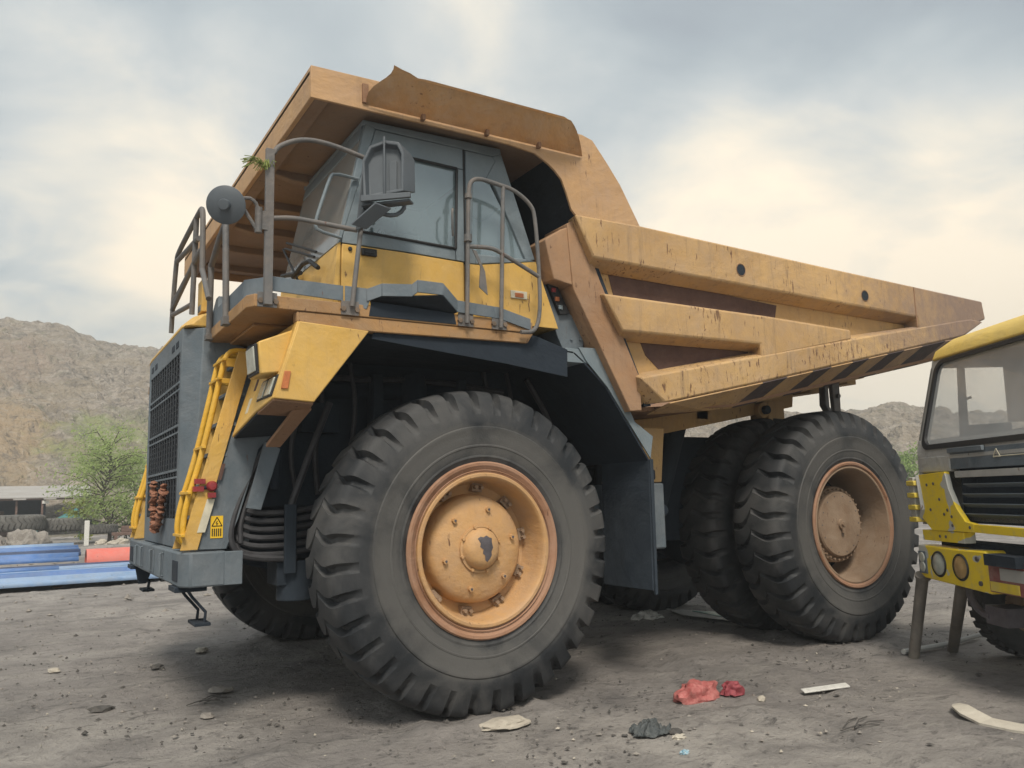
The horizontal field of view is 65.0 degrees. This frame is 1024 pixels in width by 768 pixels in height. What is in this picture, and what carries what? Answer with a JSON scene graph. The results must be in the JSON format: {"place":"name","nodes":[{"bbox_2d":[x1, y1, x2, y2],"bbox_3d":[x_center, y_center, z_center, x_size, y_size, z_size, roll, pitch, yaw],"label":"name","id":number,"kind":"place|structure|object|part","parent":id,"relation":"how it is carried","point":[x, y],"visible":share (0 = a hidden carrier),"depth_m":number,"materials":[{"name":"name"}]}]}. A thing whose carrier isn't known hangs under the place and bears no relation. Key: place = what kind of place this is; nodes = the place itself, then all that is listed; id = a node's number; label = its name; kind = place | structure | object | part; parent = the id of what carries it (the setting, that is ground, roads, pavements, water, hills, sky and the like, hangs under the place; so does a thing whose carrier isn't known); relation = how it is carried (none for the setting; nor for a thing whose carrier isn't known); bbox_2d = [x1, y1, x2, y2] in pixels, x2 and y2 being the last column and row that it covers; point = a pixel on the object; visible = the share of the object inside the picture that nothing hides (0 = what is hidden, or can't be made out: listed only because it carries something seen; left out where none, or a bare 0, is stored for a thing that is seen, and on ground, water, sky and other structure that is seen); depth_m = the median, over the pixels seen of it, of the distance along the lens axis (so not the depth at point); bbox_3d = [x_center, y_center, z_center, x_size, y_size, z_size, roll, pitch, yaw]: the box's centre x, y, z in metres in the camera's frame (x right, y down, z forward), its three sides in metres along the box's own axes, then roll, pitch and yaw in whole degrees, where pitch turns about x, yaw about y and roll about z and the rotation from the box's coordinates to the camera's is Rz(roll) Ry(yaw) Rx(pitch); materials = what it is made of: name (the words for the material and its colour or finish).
{"place":"outdoors","nodes":[
{"label":"outdoors","id":0,"kind":"place"},
{"bbox_2d":[4,546,214,626],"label":"gravel","id":1,"kind":"structure","parent":0,"point":[127,597],"depth_m":15.31,"materials":[{"name":"grey gravel"}]},
{"bbox_2d":[111,525,131,539],"bbox_3d":[-18.210,7.245,38.904,2.100,0.800,0.400,3,-9,-31],"label":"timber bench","id":2,"kind":"object","parent":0,"point":[126,530],"visible":0.28,"depth_m":38.52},
{"bbox_2d":[262,674,665,767],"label":"gravel","id":3,"kind":"structure","parent":0,"point":[370,764],"depth_m":6.57,"materials":[{"name":"grey gravel"}]},
{"bbox_2d":[0,317,1000,538],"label":"hill","id":4,"kind":"structure","parent":0,"point":[57,380],"depth_m":80.81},
{"bbox_2d":[0,522,1023,767],"bbox_3d":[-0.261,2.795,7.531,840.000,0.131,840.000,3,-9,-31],"label":"ground","id":5,"kind":"structure","parent":0,"point":[940,678],"depth_m":7.05,"materials":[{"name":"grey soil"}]},
{"bbox_2d":[0,535,6,545],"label":"boulder","id":6,"kind":"object","parent":5,"relation":"on","point":[2,541],"visible":0.34,"depth_m":31.56,"materials":[{"name":"grey stone"}]},
{"bbox_2d":[0,511,7,536],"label":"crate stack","id":7,"kind":"object","parent":5,"relation":"on","point":[3,534],"visible":0.28,"depth_m":51.72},
{"bbox_2d":[0,514,46,531],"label":"scrap tyre","id":8,"kind":"object","parent":5,"relation":"on","point":[11,523],"visible":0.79,"depth_m":36.26,"materials":[{"name":"rubber"}]},
{"bbox_2d":[5,529,52,545],"bbox_3d":[-19.090,6.187,31.563,1.526,1.036,1.515,-5,-9,23],"label":"boulder","id":9,"kind":"object","parent":5,"relation":"on","point":[23,537],"visible":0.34,"depth_m":31.32,"materials":[{"name":"grey stone"}]},
{"bbox_2d":[0,485,91,531],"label":"shed","id":10,"kind":"structure","parent":5,"relation":"on","point":[20,500],"depth_m":54.18,"materials":[{"name":"white metal"}]},
{"bbox_2d":[48,667,59,672],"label":"stone","id":11,"kind":"object","parent":5,"relation":"on","point":[54,670],"visible":1,"depth_m":8.60,"materials":[{"name":"beige stone"}]},
{"bbox_2d":[52,585,62,587],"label":"timber bearers","id":12,"kind":"object","parent":5,"relation":"on","point":[57,586],"visible":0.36,"depth_m":17.76,"materials":[{"name":"brown wood"}]},
{"bbox_2d":[0,566,124,573],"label":"roofing sheet","id":13,"kind":"object","parent":12,"relation":"on","point":[65,569],"visible":0.09,"depth_m":19.04,"materials":[{"name":"blue metal"}]},
{"bbox_2d":[59,562,129,568],"bbox_3d":[-14.685,4.548,18.581,11.902,0.170,0.655,3,-9,-31],"label":"roofing sheet","id":14,"kind":"object","parent":12,"relation":"on","point":[97,565],"visible":0.3,"depth_m":20.78,"materials":[{"name":"blue metal"}]},
{"bbox_2d":[0,560,128,568],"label":"roofing sheet","id":15,"kind":"object","parent":14,"relation":"on","point":[72,564],"visible":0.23,"depth_m":20.94,"materials":[{"name":"blue metal"}]},
{"bbox_2d":[85,547,129,562],"bbox_3d":[-10.900,4.675,22.016,1.370,0.380,0.800,3,-9,-31],"label":"red roll","id":16,"kind":"object","parent":15,"relation":"on","point":[108,554],"visible":0.64,"depth_m":21.69,"materials":[{"name":"red plastic"}]},
{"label":"roofing sheet","id":17,"kind":"object","parent":12,"relation":"on","visible":0},
{"bbox_2d":[0,566,134,578],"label":"roofing sheet","id":18,"kind":"object","parent":17,"relation":"on","point":[57,572],"visible":0.31,"depth_m":18.51,"materials":[{"name":"blue metal"}]},
{"bbox_2d":[0,570,157,588],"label":"roofing sheet","id":19,"kind":"object","parent":17,"relation":"on","point":[5,583],"visible":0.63,"depth_m":17.61,"materials":[{"name":"blue metal"}]},
{"bbox_2d":[37,508,80,538],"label":"tarpaulin","id":20,"kind":"object","parent":5,"relation":"on","point":[64,516],"visible":0.09,"depth_m":44.98,"materials":[{"name":"teal plastic"}]},
{"bbox_2d":[39,517,92,531],"bbox_3d":[-21.688,6.835,39.086,2.286,0.636,2.286,3,-9,-31],"label":"scrap tyre","id":21,"kind":"object","parent":5,"relation":"on","point":[63,524],"visible":0.78,"depth_m":38.14,"materials":[{"name":"rubber"}]},
{"bbox_2d":[55,498,97,539],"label":"shrub","id":22,"kind":"object","parent":5,"relation":"on","point":[75,513],"visible":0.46,"depth_m":42.89,"materials":[{"name":"green plant"}]},
{"bbox_2d":[84,521,89,545],"bbox_3d":[-19.592,6.870,37.023,0.200,1.140,0.150,3,-9,-31],"label":"marker post","id":23,"kind":"object","parent":5,"relation":"on","point":[86,532],"visible":1,"depth_m":36.96,"materials":[{"name":"white concrete"}]},
{"bbox_2d":[35,415,147,541],"bbox_3d":[-20.280,4.749,40.154,5.379,6.338,6.220,-6,-9,30],"label":"tree","id":24,"kind":"object","parent":5,"relation":"on","point":[97,501],"visible":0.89,"depth_m":39.61,"materials":[{"name":"green plant"}]},
{"bbox_2d":[80,524,117,533],"bbox_3d":[-20.121,7.064,39.181,1.668,0.464,1.667,3,-9,-31],"label":"scrap tyre","id":25,"kind":"object","parent":5,"relation":"on","point":[102,528],"visible":0.78,"depth_m":38.56,"materials":[{"name":"rubber"}]},
{"bbox_2d":[94,539,106,544],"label":"boulder","id":26,"kind":"object","parent":5,"relation":"on","point":[101,542],"visible":0.73,"depth_m":36.92,"materials":[{"name":"stone"}]},
{"bbox_2d":[87,705,114,712],"bbox_3d":[-3.542,2.797,6.934,0.235,0.046,0.152,3,-9,-31],"label":"stone","id":27,"kind":"object","parent":5,"relation":"on","point":[100,708],"visible":1,"depth_m":6.89,"materials":[{"name":"grey stone"}]},
{"bbox_2d":[107,540,118,544],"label":"boulder","id":28,"kind":"object","parent":5,"relation":"on","point":[112,542],"visible":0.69,"depth_m":36.90,"materials":[{"name":"stone"}]},
{"bbox_2d":[112,504,130,538],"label":"shrub","id":29,"kind":"object","parent":5,"relation":"on","point":[126,524],"visible":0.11,"depth_m":42.37,"materials":[{"name":"green plant"}]},
{"bbox_2d":[116,537,128,543],"bbox_3d":[-18.313,7.342,37.660,0.713,0.305,0.476,3,-9,-31],"label":"boulder","id":30,"kind":"object","parent":5,"relation":"on","point":[121,540],"visible":0.69,"depth_m":37.54,"materials":[{"name":"stone"}]},
{"bbox_2d":[109,450,145,521],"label":"tree","id":31,"kind":"object","parent":5,"relation":"on","point":[135,485],"visible":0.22,"depth_m":41.72,"materials":[{"name":"green plant"}]},
{"bbox_2d":[150,663,163,668],"bbox_3d":[-3.858,3.057,8.715,0.122,0.038,0.182,-2,-8,1],"label":"stone","id":32,"kind":"object","parent":5,"relation":"on","point":[156,666],"visible":0.97,"depth_m":8.67,"materials":[{"name":"grey stone"}]},
{"bbox_2d":[195,647,208,652],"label":"stone","id":33,"kind":"object","parent":5,"relation":"on","point":[201,650],"visible":1,"depth_m":9.56,"materials":[{"name":"grey stone"}]},
{"bbox_2d":[200,712,213,718],"bbox_3d":[-2.522,2.733,6.637,0.163,0.035,0.100,-8,-10,41],"label":"stone","id":34,"kind":"object","parent":5,"relation":"on","point":[207,715],"visible":1,"depth_m":6.60,"materials":[{"name":"beige stone"}]},
{"bbox_2d":[186,695,230,705],"bbox_3d":[-2.672,2.799,7.115,0.205,0.028,0.387,-7,-9,32],"label":"twig","id":35,"kind":"object","parent":5,"relation":"on","point":[215,699],"visible":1,"depth_m":7.13,"materials":[{"name":"wood"}]},
{"bbox_2d":[208,685,233,692],"bbox_3d":[-2.733,2.856,7.539,0.230,0.054,0.194,3,-9,-31],"label":"stone","id":36,"kind":"object","parent":5,"relation":"on","point":[218,689],"visible":1,"depth_m":7.50,"materials":[{"name":"grey stone"}]},
{"bbox_2d":[90,688,520,767],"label":"gravel","id":37,"kind":"structure","parent":5,"relation":"on","point":[161,742],"depth_m":6.24,"materials":[{"name":"grey gravel"}]},
{"bbox_2d":[479,715,530,730],"bbox_3d":[-0.059,2.592,6.182,0.436,0.064,0.256,3,-9,-31],"label":"stone","id":38,"kind":"object","parent":5,"relation":"on","point":[507,722],"visible":1,"depth_m":6.10,"materials":[{"name":"beige stone"}]},
{"bbox_2d":[128,65,984,717],"bbox_3d":[0.685,0.614,10.328,9.842,5.074,6.121,3,-9,-31],"label":"haul truck","id":39,"kind":"object","parent":5,"relation":"on","point":[418,439],"visible":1,"depth_m":7.22,"materials":[{"name":"metal"}]},
{"bbox_2d":[148,481,168,532],"bbox_3d":[-3.327,1.149,7.530,0.097,0.502,0.824,3,-9,-31],"label":"garland","id":40,"kind":"object","parent":39,"relation":"attached to","point":[156,519],"visible":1,"depth_m":7.45},
{"bbox_2d":[240,155,275,170],"bbox_3d":[-1.863,-1.608,5.875,0.258,0.103,0.121,3,-9,-31],"label":"grass tuft","id":41,"kind":"object","parent":39,"relation":"on","point":[262,164],"visible":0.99,"depth_m":5.87,"materials":[{"name":"green plant"}]},
{"bbox_3d":[-0.884,-1.347,6.669,1.110,1.495,0.070,3,-9,-31],"label":"door","id":42,"kind":"part","parent":39,"relation":"part of","materials":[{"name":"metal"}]},
{"bbox_2d":[630,610,663,620],"bbox_3d":[1.857,3.191,11.132,0.583,0.126,0.326,3,-9,-31],"label":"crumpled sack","id":43,"kind":"object","parent":5,"relation":"on","point":[648,614],"visible":0.98,"depth_m":11.08,"materials":[{"name":"grey fabric"}]},
{"bbox_2d":[629,717,671,737],"bbox_3d":[1.008,2.494,5.872,0.317,0.104,0.276,3,-9,-31],"label":"rag","id":44,"kind":"object","parent":5,"relation":"on","point":[652,728],"visible":1,"depth_m":5.81,"materials":[{"name":"grey fabric"}]},
{"bbox_2d":[668,728,682,734],"bbox_3d":[1.187,2.525,5.857,0.118,0.039,0.100,3,-9,-31],"label":"stone","id":45,"kind":"object","parent":5,"relation":"on","point":[673,731],"visible":0.89,"depth_m":5.83,"materials":[{"name":"grey stone"}]},
{"bbox_2d":[672,733,686,739],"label":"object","id":46,"kind":"object","parent":5,"relation":"on","point":[678,736],"visible":1,"depth_m":5.71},
{"bbox_2d":[679,749,689,754],"bbox_3d":[1.155,2.468,5.401,0.074,0.026,0.063,-1,-8,-7],"label":"wrapper","id":47,"kind":"object","parent":5,"relation":"on","point":[683,751],"visible":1,"depth_m":5.38,"materials":[{"name":"plastic"}]},
{"bbox_2d":[666,608,725,619],"bbox_3d":[2.727,3.238,11.332,0.507,0.028,1.538,5,-10,-41],"label":"plastic sheet","id":48,"kind":"object","parent":5,"relation":"on","point":[708,614],"visible":0.48,"depth_m":11.29,"materials":[{"name":"grey plastic"}]},
{"bbox_2d":[673,679,719,704],"bbox_3d":[1.589,2.598,6.844,0.557,0.159,0.301,3,-9,-31],"label":"plastic bag","id":49,"kind":"object","parent":5,"relation":"on","point":[692,691],"visible":1,"depth_m":6.72,"materials":[{"name":"red plastic"}]},
{"bbox_2d":[720,681,744,695],"bbox_3d":[1.907,2.625,6.966,0.208,0.116,0.182,3,-9,-31],"label":"plastic bag","id":50,"kind":"object","parent":5,"relation":"on","point":[733,688],"visible":1,"depth_m":6.91,"materials":[{"name":"red plastic"}]},
{"bbox_2d":[757,695,765,701],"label":"stone","id":51,"kind":"object","parent":5,"relation":"on","point":[761,698],"visible":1,"depth_m":6.66,"materials":[{"name":"beige stone"}]},
{"bbox_2d":[801,683,849,692],"bbox_3d":[2.713,2.631,6.958,0.470,0.034,0.104,0,-8,-13],"label":"white strip","id":52,"kind":"object","parent":5,"relation":"on","point":[825,687],"visible":1,"depth_m":6.94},
{"bbox_2d":[840,716,883,730],"bbox_3d":[2.572,2.490,5.897,0.197,0.028,0.472,-9,-11,41],"label":"twig","id":53,"kind":"object","parent":5,"relation":"on","point":[855,725],"visible":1,"depth_m":5.88,"materials":[{"name":"wood"}]},
{"bbox_2d":[896,441,918,479],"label":"bush","id":54,"kind":"object","parent":5,"relation":"on","point":[907,458],"visible":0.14,"depth_m":53.29,"materials":[{"name":"green plant"}]},
{"bbox_2d":[908,571,930,658],"bbox_3d":[4.138,2.356,8.153,0.149,0.917,0.414,-1,-8,-2],"label":"support post","id":55,"kind":"object","parent":5,"relation":"on","point":[920,597],"visible":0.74,"depth_m":8.12,"materials":[{"name":"metal"}]},
{"bbox_2d":[901,633,981,654],"bbox_3d":[4.710,2.807,8.709,1.484,0.071,0.106,3,-9,-31],"label":"ground bar","id":56,"kind":"object","parent":5,"relation":"on","point":[944,644],"visible":0.81,"depth_m":8.59,"materials":[{"name":"grey metal"}]},
{"bbox_2d":[947,585,966,652],"bbox_3d":[4.459,2.363,8.050,0.116,0.908,1.238,-5,-8,21],"label":"support post","id":57,"kind":"object","parent":5,"relation":"on","point":[958,609],"visible":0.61,"depth_m":7.95,"materials":[{"name":"metal"}]},
{"bbox_2d":[906,315,1023,657],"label":"parked truck","id":58,"kind":"object","parent":5,"relation":"on","point":[966,483],"visible":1,"depth_m":7.42,"materials":[{"name":"metal"}]},
{"bbox_2d":[952,703,1023,733],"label":"curved board","id":59,"kind":"object","parent":5,"relation":"on","point":[970,713],"visible":1,"depth_m":5.86,"materials":[{"name":"beige wood"}]},
{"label":"roofing sheet","id":60,"kind":"object","parent":5,"relation":"on","visible":0},
{"bbox_2d":[0,552,78,564],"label":"roofing sheet","id":61,"kind":"object","parent":60,"relation":"on","point":[38,558],"visible":1,"depth_m":20.93,"materials":[{"name":"blue metal"}]},
{"bbox_2d":[0,549,80,555],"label":"roofing sheet","id":62,"kind":"object","parent":60,"relation":"on","point":[44,551],"visible":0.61,"depth_m":21.96,"materials":[{"name":"blue metal"}]},
{"bbox_2d":[0,0,1023,412],"label":"sky","id":63,"kind":"structure","parent":0,"point":[877,139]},
{"bbox_2d":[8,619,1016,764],"bbox_3d":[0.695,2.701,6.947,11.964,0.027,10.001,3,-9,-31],"label":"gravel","id":64,"kind":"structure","parent":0,"point":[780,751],"depth_m":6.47,"materials":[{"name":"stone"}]},
{"bbox_2d":[464,672,880,767],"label":"gravel","id":65,"kind":"structure","parent":0,"point":[567,747],"depth_m":5.87,"materials":[{"name":"grey gravel"}]},
{"bbox_2d":[735,628,967,671],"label":"gravel","id":66,"kind":"structure","parent":0,"point":[936,641],"depth_m":8.49,"materials":[{"name":"grey gravel"}]},
{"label":"roofing sheet","id":67,"kind":"object","parent":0,"visible":0},
{"bbox_2d":[0,566,58,572],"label":"roofing sheet","id":68,"kind":"object","parent":67,"relation":"on","point":[9,570],"visible":0.54,"depth_m":19.57,"materials":[{"name":"blue metal"}]},
{"bbox_3d":[-16.721,4.500,20.121,10.005,0.168,0.692,3,-9,-31],"label":"roofing sheet","id":69,"kind":"object","parent":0,"visible":0},
{"bbox_2d":[0,545,78,551],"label":"roofing sheet","id":70,"kind":"object","parent":69,"relation":"on","point":[38,548],"visible":0.67,"depth_m":22.70,"materials":[{"name":"blue metal"}]},
{"bbox_2d":[0,542,73,547],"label":"roofing sheet","id":71,"kind":"object","parent":70,"relation":"on","point":[33,545],"visible":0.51,"depth_m":23.14,"materials":[{"name":"blue metal"}]}
]}

